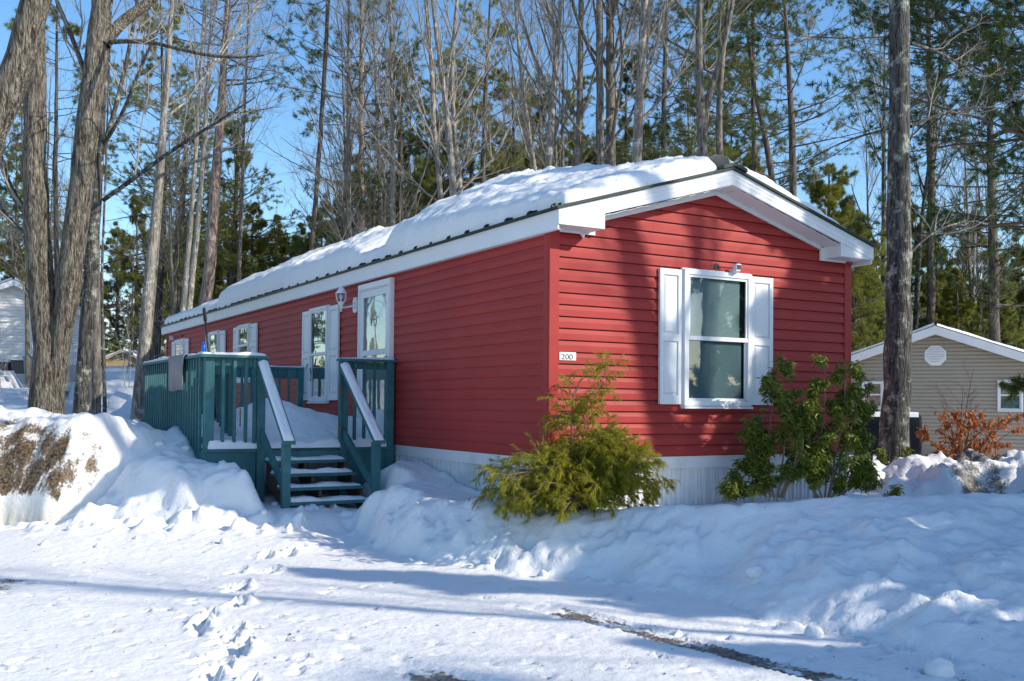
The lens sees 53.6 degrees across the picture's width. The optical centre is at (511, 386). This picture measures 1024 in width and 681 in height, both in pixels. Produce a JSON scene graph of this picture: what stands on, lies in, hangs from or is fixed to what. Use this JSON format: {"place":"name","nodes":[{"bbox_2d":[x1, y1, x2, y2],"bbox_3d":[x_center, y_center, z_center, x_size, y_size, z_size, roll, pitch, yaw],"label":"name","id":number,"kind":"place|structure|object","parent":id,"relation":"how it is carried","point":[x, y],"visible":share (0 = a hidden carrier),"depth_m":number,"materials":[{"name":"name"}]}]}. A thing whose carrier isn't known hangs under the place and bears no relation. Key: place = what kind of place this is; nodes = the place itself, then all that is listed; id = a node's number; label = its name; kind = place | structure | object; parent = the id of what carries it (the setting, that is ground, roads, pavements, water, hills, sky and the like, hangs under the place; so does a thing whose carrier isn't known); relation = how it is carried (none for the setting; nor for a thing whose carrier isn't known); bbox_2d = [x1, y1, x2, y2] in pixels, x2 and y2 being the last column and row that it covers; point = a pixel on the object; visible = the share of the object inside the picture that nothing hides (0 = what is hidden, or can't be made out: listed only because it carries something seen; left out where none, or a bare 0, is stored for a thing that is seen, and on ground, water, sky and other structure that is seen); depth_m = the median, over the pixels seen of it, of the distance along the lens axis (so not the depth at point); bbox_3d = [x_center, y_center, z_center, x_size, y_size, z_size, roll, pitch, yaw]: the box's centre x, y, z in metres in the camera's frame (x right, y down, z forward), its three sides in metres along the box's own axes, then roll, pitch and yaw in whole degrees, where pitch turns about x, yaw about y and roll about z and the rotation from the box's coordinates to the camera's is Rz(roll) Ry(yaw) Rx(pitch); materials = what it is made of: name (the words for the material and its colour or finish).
{"place":"outdoors","nodes":[
{"label":"outdoors","id":0,"kind":"place"},
{"bbox_2d":[0,366,1023,680],"bbox_3d":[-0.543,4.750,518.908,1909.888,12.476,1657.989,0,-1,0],"label":"snow ground","id":1,"kind":"structure","parent":0,"point":[400,546],"depth_m":7.74,"materials":[{"name":"snow"}]},
{"bbox_2d":[0,0,51,159],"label":"bare tree","id":2,"kind":"object","parent":1,"relation":"on","point":[18,63],"visible":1,"depth_m":11.95,"materials":[{"name":"brown plant"}]},
{"bbox_2d":[0,122,61,281],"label":"pine tree","id":3,"kind":"object","parent":1,"relation":"on","point":[5,190],"visible":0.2,"depth_m":47.70,"materials":[{"name":"green plant"}]},
{"bbox_2d":[0,61,62,384],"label":"bare tree","id":4,"kind":"object","parent":1,"relation":"on","point":[27,361],"visible":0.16,"depth_m":33.90,"materials":[{"name":"brown plant"}]},
{"bbox_2d":[0,111,74,311],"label":"bare tree","id":5,"kind":"object","parent":1,"relation":"on","point":[52,212],"visible":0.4,"depth_m":33.92,"materials":[{"name":"brown plant"}]},
{"bbox_2d":[0,277,80,390],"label":"neighbour house","id":6,"kind":"structure","parent":1,"relation":"on","point":[11,311],"depth_m":42.08,"materials":[{"name":"plastic"}]},
{"bbox_2d":[1,35,106,297],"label":"bare tree","id":7,"kind":"object","parent":1,"relation":"on","point":[47,148],"visible":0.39,"depth_m":34.60,"materials":[{"name":"brown plant"}]},
{"bbox_2d":[0,5,130,289],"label":"pine tree","id":8,"kind":"object","parent":1,"relation":"on","point":[75,29],"visible":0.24,"depth_m":30.09,"materials":[{"name":"green plant"}]},
{"bbox_2d":[0,405,165,525],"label":"snow pile","id":9,"kind":"object","parent":1,"relation":"on","point":[55,468],"visible":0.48,"depth_m":11.83,"materials":[{"name":"snow"}]},
{"bbox_2d":[47,0,132,414],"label":"bare tree","id":10,"kind":"object","parent":1,"relation":"on","point":[96,386],"visible":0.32,"depth_m":18.45,"materials":[{"name":"brown plant"}]},
{"bbox_2d":[100,14,111,412],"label":"bare tree","id":11,"kind":"object","parent":1,"relation":"on","point":[104,398],"visible":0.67,"depth_m":19.02,"materials":[{"name":"brown plant"}]},
{"bbox_2d":[80,221,142,363],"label":"young pine","id":12,"kind":"object","parent":1,"relation":"on","point":[127,262],"visible":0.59,"depth_m":68.00,"materials":[{"name":"green needle"},{"name":"twig"},{"name":"bark"}]},
{"bbox_2d":[101,195,169,365],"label":"young pine","id":13,"kind":"object","parent":1,"relation":"on","point":[135,219],"visible":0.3,"depth_m":69.80,"materials":[{"name":"green"}]},
{"bbox_2d":[1,82,273,315],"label":"pine tree","id":14,"kind":"object","parent":1,"relation":"on","point":[144,244],"visible":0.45,"depth_m":39.48,"materials":[{"name":"green needle"},{"name":"twig"},{"name":"bark"}]},
{"bbox_2d":[0,0,301,414],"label":"bare tree","id":15,"kind":"object","parent":1,"relation":"on","point":[53,312],"visible":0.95,"depth_m":15.92,"materials":[{"name":"brown plant"}]},
{"bbox_2d":[136,111,203,313],"bbox_3d":[-13.160,-5.632,39.035,2.717,10.396,2.672,1,-1,-31],"label":"bare tree","id":16,"kind":"object","parent":1,"relation":"on","point":[175,280],"visible":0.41,"depth_m":39.07,"materials":[{"name":"brown plant"}]},
{"bbox_2d":[103,0,241,359],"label":"pine tree","id":17,"kind":"object","parent":1,"relation":"on","point":[159,292],"visible":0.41,"depth_m":43.03,"materials":[{"name":"green needle"},{"name":"twig"},{"name":"bark"}]},
{"bbox_2d":[123,69,222,315],"bbox_3d":[-11.530,-5.211,34.645,2.988,10.401,3.171,0,-1,1],"label":"bare tree","id":18,"kind":"object","parent":1,"relation":"on","point":[170,262],"visible":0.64,"depth_m":34.04,"materials":[{"name":"brown plant"}]},
{"bbox_2d":[128,207,217,366],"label":"young pine","id":19,"kind":"object","parent":1,"relation":"on","point":[165,282],"visible":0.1,"depth_m":51.85,"materials":[{"name":"green"}]},
{"bbox_2d":[72,0,305,413],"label":"bare tree","id":20,"kind":"object","parent":1,"relation":"on","point":[82,396],"visible":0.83,"depth_m":17.43,"materials":[{"name":"brown plant"}]},
{"bbox_2d":[115,0,279,360],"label":"bare tree","id":21,"kind":"object","parent":1,"relation":"on","point":[155,285],"visible":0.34,"depth_m":21.05,"materials":[{"name":"brown plant"}]},
{"bbox_2d":[140,0,271,311],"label":"bare tree","id":22,"kind":"object","parent":1,"relation":"on","point":[195,154],"visible":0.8,"depth_m":30.01,"materials":[{"name":"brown plant"}]},
{"bbox_2d":[144,0,276,309],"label":"bare tree","id":23,"kind":"object","parent":1,"relation":"on","point":[192,273],"visible":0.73,"depth_m":31.04,"materials":[{"name":"brown plant"}]},
{"bbox_2d":[128,0,297,304],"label":"pine tree","id":24,"kind":"object","parent":1,"relation":"on","point":[208,282],"visible":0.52,"depth_m":34.00,"materials":[{"name":"brown bark"},{"name":"twig"},{"name":"green needle"}]},
{"bbox_2d":[127,0,334,421],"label":"bare tree","id":25,"kind":"object","parent":1,"relation":"on","point":[137,405],"visible":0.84,"depth_m":19.99,"materials":[{"name":"brown plant"}]},
{"bbox_2d":[168,104,310,298],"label":"pine tree","id":26,"kind":"object","parent":1,"relation":"on","point":[237,162],"visible":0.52,"depth_m":41.93,"materials":[{"name":"green needle"},{"name":"twig"},{"name":"bark"}]},
{"bbox_2d":[217,201,277,293],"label":"young pine","id":27,"kind":"object","parent":1,"relation":"on","point":[249,245],"visible":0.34,"depth_m":41.83,"materials":[{"name":"green"}]},
{"bbox_2d":[206,0,307,281],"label":"bare tree","id":28,"kind":"object","parent":1,"relation":"on","point":[244,116],"visible":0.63,"depth_m":34.09,"materials":[{"name":"brown plant"}]},
{"bbox_2d":[141,354,396,508],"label":"deck","id":29,"kind":"structure","parent":1,"relation":"on","point":[207,378],"depth_m":12.51,"materials":[{"name":"teal paint"}]},
{"bbox_2d":[168,354,187,391],"bbox_3d":[-4.276,-0.164,13.179,0.245,0.475,0.941,1,-1,-30],"label":"hanging rug","id":30,"kind":"object","parent":29,"relation":"hanging from","point":[175,374],"visible":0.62,"depth_m":13.10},
{"bbox_2d":[258,360,293,440],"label":"rail snow","id":31,"kind":"structure","parent":29,"relation":"on","point":[279,411],"depth_m":11.91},
{"bbox_2d":[201,398,386,448],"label":"deck snow","id":32,"kind":"structure","parent":29,"relation":"on","point":[310,428],"depth_m":13.15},
{"bbox_2d":[265,455,366,510],"bbox_3d":[-2.313,1.172,12.165,0.980,0.625,1.312,1,-1,-30],"label":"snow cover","id":33,"kind":"object","parent":29,"relation":"on","point":[318,484],"visible":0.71,"depth_m":12.20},
{"bbox_2d":[340,362,383,439],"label":"rail snow","id":34,"kind":"structure","parent":29,"relation":"on","point":[372,424],"depth_m":12.38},
{"bbox_2d":[287,0,347,250],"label":"pine tree","id":35,"kind":"object","parent":1,"relation":"on","point":[319,147],"visible":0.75,"depth_m":33.12,"materials":[{"name":"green plant"}]},
{"bbox_2d":[291,192,344,256],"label":"young pine","id":36,"kind":"object","parent":1,"relation":"on","point":[306,240],"visible":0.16,"depth_m":43.67,"materials":[{"name":"green"}]},
{"bbox_2d":[266,17,382,246],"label":"bare tree","id":37,"kind":"object","parent":1,"relation":"on","point":[328,154],"visible":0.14,"depth_m":47.67,"materials":[{"name":"brown plant"}]},
{"bbox_2d":[276,0,411,240],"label":"bare tree","id":38,"kind":"object","parent":1,"relation":"on","point":[347,212],"visible":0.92,"depth_m":31.89,"materials":[{"name":"grey plant"}]},
{"bbox_2d":[263,0,428,244],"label":"bare tree","id":39,"kind":"object","parent":1,"relation":"on","point":[344,133],"visible":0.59,"depth_m":34.17,"materials":[{"name":"brown plant"}]},
{"bbox_2d":[232,0,489,233],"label":"pine tree","id":40,"kind":"object","parent":1,"relation":"on","point":[360,172],"visible":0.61,"depth_m":34.99,"materials":[{"name":"green plant"}]},
{"bbox_2d":[296,0,429,235],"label":"bare tree","id":41,"kind":"object","parent":1,"relation":"on","point":[380,219],"visible":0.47,"depth_m":35.74,"materials":[{"name":"brown plant"}]},
{"bbox_2d":[337,63,416,235],"bbox_3d":[-4.712,-4.686,36.083,3.992,13.122,3.120,0,-1,15],"label":"tree","id":42,"kind":"object","parent":1,"relation":"on","point":[375,188],"visible":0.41,"depth_m":36.06,"materials":[{"name":"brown plant"}]},
{"bbox_2d":[307,39,449,247],"bbox_3d":[-4.440,-5.597,38.480,6.263,15.385,6.084,0,-1,2],"label":"pine tree","id":43,"kind":"object","parent":1,"relation":"on","point":[415,150],"visible":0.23,"depth_m":38.37,"materials":[{"name":"green plant"}]},
{"bbox_2d":[304,0,477,225],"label":"bare tree","id":44,"kind":"object","parent":1,"relation":"on","point":[391,201],"visible":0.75,"depth_m":32.73,"materials":[{"name":"brown plant"}]},
{"bbox_2d":[312,0,545,200],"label":"bare tree","id":45,"kind":"object","parent":1,"relation":"on","point":[433,99],"visible":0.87,"depth_m":31.11,"materials":[{"name":"brown plant"}]},
{"bbox_2d":[383,47,478,222],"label":"pine tree","id":46,"kind":"object","parent":1,"relation":"on","point":[430,165],"visible":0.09,"depth_m":41.01,"materials":[{"name":"green plant"}]},
{"bbox_2d":[0,291,866,411],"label":"undergrowth","id":47,"kind":"object","parent":1,"relation":"on","point":[129,342],"visible":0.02,"depth_m":32.17,"materials":[{"name":"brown plant"}]},
{"bbox_2d":[354,0,544,194],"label":"bare tree","id":48,"kind":"object","parent":1,"relation":"on","point":[456,121],"visible":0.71,"depth_m":32.15,"materials":[{"name":"brown plant"}]},
{"bbox_2d":[407,65,510,200],"bbox_3d":[-1.485,-5.272,39.729,5.412,14.795,5.366,1,-1,-27],"label":"pine tree","id":49,"kind":"object","parent":1,"relation":"on","point":[472,174],"visible":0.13,"depth_m":39.42,"materials":[{"name":"green plant"}]},
{"bbox_2d":[391,0,538,196],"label":"bare tree","id":50,"kind":"object","parent":1,"relation":"on","point":[453,183],"visible":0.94,"depth_m":29.15,"materials":[{"name":"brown plant"}]},
{"bbox_2d":[431,0,558,183],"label":"pine tree","id":51,"kind":"object","parent":1,"relation":"on","point":[475,107],"visible":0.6,"depth_m":36.07,"materials":[{"name":"green plant"}]},
{"bbox_2d":[0,180,1023,350],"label":"wood","id":52,"kind":"object","parent":1,"relation":"on","point":[168,307],"depth_m":63.57,"materials":[{"name":"green plant"}]},
{"bbox_2d":[442,0,593,170],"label":"bare tree","id":53,"kind":"object","parent":1,"relation":"on","point":[528,131],"visible":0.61,"depth_m":26.10,"materials":[{"name":"brown plant"}]},
{"bbox_2d":[160,162,877,509],"bbox_3d":[-2.443,-0.196,18.982,4.742,4.235,18.850,1,-1,-30],"label":"mobile home","id":54,"kind":"object","parent":1,"relation":"on","point":[701,300],"visible":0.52,"depth_m":11.29,"materials":[{"name":"red plastic"}]},
{"bbox_2d":[307,305,330,402],"bbox_3d":[-3.021,-0.486,15.828,0.083,1.512,0.840,1,-1,-30],"label":"window","id":55,"kind":"structure","parent":54,"relation":"in","point":[318,316],"depth_m":15.89,"materials":[{"name":"glass"}]},
{"bbox_2d":[357,277,394,435],"bbox_3d":[-1.898,-0.341,13.888,0.102,2.190,1.140,1,-1,-30],"label":"door","id":56,"kind":"structure","parent":54,"relation":"in","point":[375,336],"depth_m":13.87,"materials":[{"name":"white plastic"}]},
{"bbox_2d":[164,156,716,324],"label":"roof snow","id":57,"kind":"structure","parent":54,"relation":"on","point":[500,198],"depth_m":12.57,"materials":[{"name":"snow"}]},
{"bbox_2d":[680,268,752,408],"bbox_3d":[2.264,-0.511,11.156,0.994,1.520,0.083,1,-1,-30],"label":"window","id":58,"kind":"structure","parent":54,"relation":"in","point":[717,305],"depth_m":11.17,"materials":[{"name":"glass"}]},
{"bbox_2d":[708,154,843,226],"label":"roof snow","id":59,"kind":"structure","parent":54,"relation":"on","point":[717,160],"depth_m":11.35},
{"bbox_2d":[467,60,582,178],"bbox_3d":[0.211,-5.197,38.178,5.495,14.635,5.442,1,-1,-39],"label":"pine tree","id":60,"kind":"object","parent":1,"relation":"on","point":[525,165],"visible":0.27,"depth_m":38.33,"materials":[{"name":"green plant"}]},
{"bbox_2d":[491,60,568,171],"bbox_3d":[0.999,-5.097,39.009,5.718,14.459,5.886,1,-1,-7],"label":"pine tree","id":61,"kind":"object","parent":1,"relation":"on","point":[544,145],"visible":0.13,"depth_m":38.55,"materials":[{"name":"green plant"}]},
{"bbox_2d":[483,0,595,169],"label":"bare tree","id":62,"kind":"object","parent":1,"relation":"on","point":[555,154],"visible":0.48,"depth_m":33.69,"materials":[{"name":"brown plant"}]},
{"bbox_2d":[490,0,632,165],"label":"bare tree","id":63,"kind":"object","parent":1,"relation":"on","point":[578,115],"visible":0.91,"depth_m":24.06,"materials":[{"name":"grey plant"}]},
{"bbox_2d":[467,348,680,524],"bbox_3d":[0.600,0.508,9.744,2.017,1.810,1.376,1,-1,-15],"label":"golden shrub","id":64,"kind":"object","parent":1,"relation":"on","point":[592,469],"visible":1,"depth_m":9.54,"materials":[{"name":"green plant"}]},
{"bbox_2d":[514,0,638,167],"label":"bare tree","id":65,"kind":"object","parent":1,"relation":"on","point":[552,131],"visible":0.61,"depth_m":24.10,"materials":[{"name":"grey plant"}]},
{"bbox_2d":[557,73,619,166],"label":"pine tree","id":66,"kind":"object","parent":1,"relation":"on","point":[573,103],"visible":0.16,"depth_m":44.51,"materials":[{"name":"green plant"}]},
{"bbox_2d":[495,0,689,164],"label":"bare tree","id":67,"kind":"object","parent":1,"relation":"on","point":[600,149],"visible":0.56,"depth_m":24.03,"materials":[{"name":"grey plant"}]},
{"bbox_2d":[525,0,688,165],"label":"bare tree","id":68,"kind":"object","parent":1,"relation":"on","point":[612,53],"visible":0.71,"depth_m":24.50,"materials":[{"name":"grey plant"}]},
{"bbox_2d":[585,48,670,163],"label":"pine tree","id":69,"kind":"object","parent":1,"relation":"on","point":[624,89],"visible":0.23,"depth_m":40.07,"materials":[{"name":"green plant"}]},
{"bbox_2d":[567,0,734,156],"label":"bare tree","id":70,"kind":"object","parent":1,"relation":"on","point":[703,102],"visible":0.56,"depth_m":23.07,"materials":[{"name":"grey plant"}]},
{"bbox_2d":[571,0,759,161],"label":"pine tree","id":71,"kind":"object","parent":1,"relation":"on","point":[663,142],"visible":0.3,"depth_m":38.03,"materials":[{"name":"green plant"}]},
{"bbox_2d":[619,0,753,155],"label":"bare tree","id":72,"kind":"object","parent":1,"relation":"on","point":[719,130],"visible":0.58,"depth_m":24.09,"materials":[{"name":"grey plant"}]},
{"bbox_2d":[629,0,758,162],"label":"bare tree","id":73,"kind":"object","parent":1,"relation":"on","point":[644,15],"visible":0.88,"depth_m":23.03,"materials":[{"name":"grey plant"}]},
{"bbox_2d":[621,0,815,183],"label":"pine tree","id":74,"kind":"object","parent":1,"relation":"on","point":[684,131],"visible":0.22,"depth_m":38.52,"materials":[{"name":"green plant"}]},
{"bbox_2d":[636,0,851,170],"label":"pine tree","id":75,"kind":"object","parent":1,"relation":"on","point":[808,6],"visible":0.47,"depth_m":30.83,"materials":[{"name":"green plant"}]},
{"bbox_2d":[713,353,816,502],"bbox_3d":[2.681,0.448,10.752,1.118,1.613,0.631,0,-1,0],"label":"broadleaf shrub","id":76,"kind":"object","parent":1,"relation":"on","point":[758,467],"visible":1,"depth_m":10.71,"materials":[{"name":"green plant"}]},
{"bbox_2d":[646,0,885,194],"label":"pine tree","id":77,"kind":"object","parent":1,"relation":"on","point":[764,140],"visible":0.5,"depth_m":30.16,"materials":[{"name":"green plant"}]},
{"bbox_2d":[711,0,887,196],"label":"pine tree","id":78,"kind":"object","parent":1,"relation":"on","point":[772,6],"visible":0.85,"depth_m":27.09,"materials":[{"name":"green plant"}]},
{"bbox_2d":[792,353,883,497],"bbox_3d":[3.491,0.430,10.892,1.064,1.571,0.721,0,-1,0],"label":"broadleaf shrub","id":79,"kind":"object","parent":1,"relation":"on","point":[817,467],"visible":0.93,"depth_m":10.84,"materials":[{"name":"green plant"}]},
{"bbox_2d":[801,162,886,352],"bbox_3d":[10.740,-2.739,33.523,4.990,9.975,4.919,0,-1,0],"label":"pine tree","id":80,"kind":"object","parent":1,"relation":"on","point":[832,194],"visible":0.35,"depth_m":33.76,"materials":[{"name":"green plant"}]},
{"bbox_2d":[851,212,885,351],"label":"young pine","id":81,"kind":"object","parent":1,"relation":"on","point":[858,231],"visible":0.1,"depth_m":39.57,"materials":[{"name":"green"}]},
{"bbox_2d":[834,0,928,339],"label":"bare tree","id":82,"kind":"object","parent":1,"relation":"on","point":[882,125],"visible":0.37,"depth_m":40.01,"materials":[{"name":"brown plant"}]},
{"bbox_2d":[843,58,922,300],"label":"bare tree","id":83,"kind":"object","parent":1,"relation":"on","point":[867,179],"visible":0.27,"depth_m":51.97,"materials":[{"name":"grey plant"}]},
{"bbox_2d":[863,409,921,460],"bbox_3d":[10.651,1.426,28.440,1.550,1.553,0.680,0,-1,17],"label":"oil tank","id":84,"kind":"object","parent":1,"relation":"on","point":[915,442],"visible":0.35,"depth_m":28.04,"materials":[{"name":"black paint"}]},
{"bbox_2d":[785,0,1023,464],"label":"pine tree","id":85,"kind":"object","parent":1,"relation":"on","point":[894,435],"visible":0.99,"depth_m":14.93,"materials":[{"name":"brown plant"}]},
{"bbox_2d":[805,0,1023,288],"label":"pine tree","id":86,"kind":"object","parent":1,"relation":"on","point":[1006,50],"visible":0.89,"depth_m":19.78,"materials":[{"name":"green plant"}]},
{"bbox_2d":[874,203,958,326],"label":"young pine","id":87,"kind":"object","parent":1,"relation":"on","point":[914,260],"visible":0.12,"depth_m":45.89,"materials":[{"name":"green"}]},
{"bbox_2d":[829,0,1021,324],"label":"pine tree","id":88,"kind":"object","parent":1,"relation":"on","point":[931,292],"visible":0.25,"depth_m":42.08,"materials":[{"name":"green plant"}]},
{"bbox_2d":[870,0,981,330],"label":"bare tree","id":89,"kind":"object","parent":1,"relation":"on","point":[917,282],"visible":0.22,"depth_m":43.04,"materials":[{"name":"brown plant"}]},
{"bbox_2d":[849,448,1023,495],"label":"snow pile","id":90,"kind":"object","parent":1,"relation":"on","point":[968,470],"visible":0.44,"depth_m":13.15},
{"bbox_2d":[850,323,1023,456],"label":"neighbour house","id":91,"kind":"structure","parent":1,"relation":"on","point":[939,352],"depth_m":30.74,"materials":[{"name":"beige plastic"}]},
{"bbox_2d":[923,657,955,677],"bbox_3d":[2.395,1.595,5.671,0.167,0.152,0.174,0,-1,0],"label":"snow lump","id":92,"kind":"object","parent":1,"relation":"on","point":[939,667],"visible":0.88,"depth_m":5.63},
{"bbox_2d":[911,239,975,330],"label":"young pine","id":93,"kind":"object","parent":1,"relation":"on","point":[939,304],"visible":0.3,"depth_m":43.88,"materials":[{"name":"green"}]},
{"bbox_2d":[874,2,1023,342],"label":"pine tree","id":94,"kind":"object","parent":1,"relation":"on","point":[995,268],"visible":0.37,"depth_m":39.98,"materials":[{"name":"green plant"}]},
{"bbox_2d":[934,267,984,337],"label":"young pine","id":95,"kind":"object","parent":1,"relation":"on","point":[963,314],"visible":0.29,"depth_m":42.07,"materials":[{"name":"green"}]},
{"bbox_2d":[911,69,1017,331],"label":"bare tree","id":96,"kind":"object","parent":1,"relation":"on","point":[969,250],"visible":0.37,"depth_m":43.72,"materials":[{"name":"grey plant"}]},
{"bbox_2d":[915,358,1023,457],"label":"beech sapling","id":97,"kind":"object","parent":1,"relation":"on","point":[963,430],"visible":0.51,"depth_m":15.40,"materials":[{"name":"brown"}]},
{"bbox_2d":[938,119,1018,336],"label":"tree","id":98,"kind":"object","parent":1,"relation":"on","point":[974,263],"visible":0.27,"depth_m":46.71,"materials":[{"name":"green plant"}]},
{"bbox_2d":[945,210,1023,344],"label":"young pine","id":99,"kind":"object","parent":1,"relation":"on","point":[979,306],"visible":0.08,"depth_m":49.86,"materials":[{"name":"green"}]},
{"bbox_2d":[971,255,1023,349],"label":"young pine","id":100,"kind":"object","parent":1,"relation":"on","point":[1004,317],"visible":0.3,"depth_m":42.88,"materials":[{"name":"green"}]},
{"bbox_2d":[981,236,1023,345],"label":"young pine","id":101,"kind":"object","parent":1,"relation":"on","point":[1019,295],"visible":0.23,"depth_m":47.05,"materials":[{"name":"green"}]},
{"bbox_2d":[0,0,1023,354],"label":"sky","id":102,"kind":"structure","parent":0,"point":[804,93],"materials":[{"name":"blue"}]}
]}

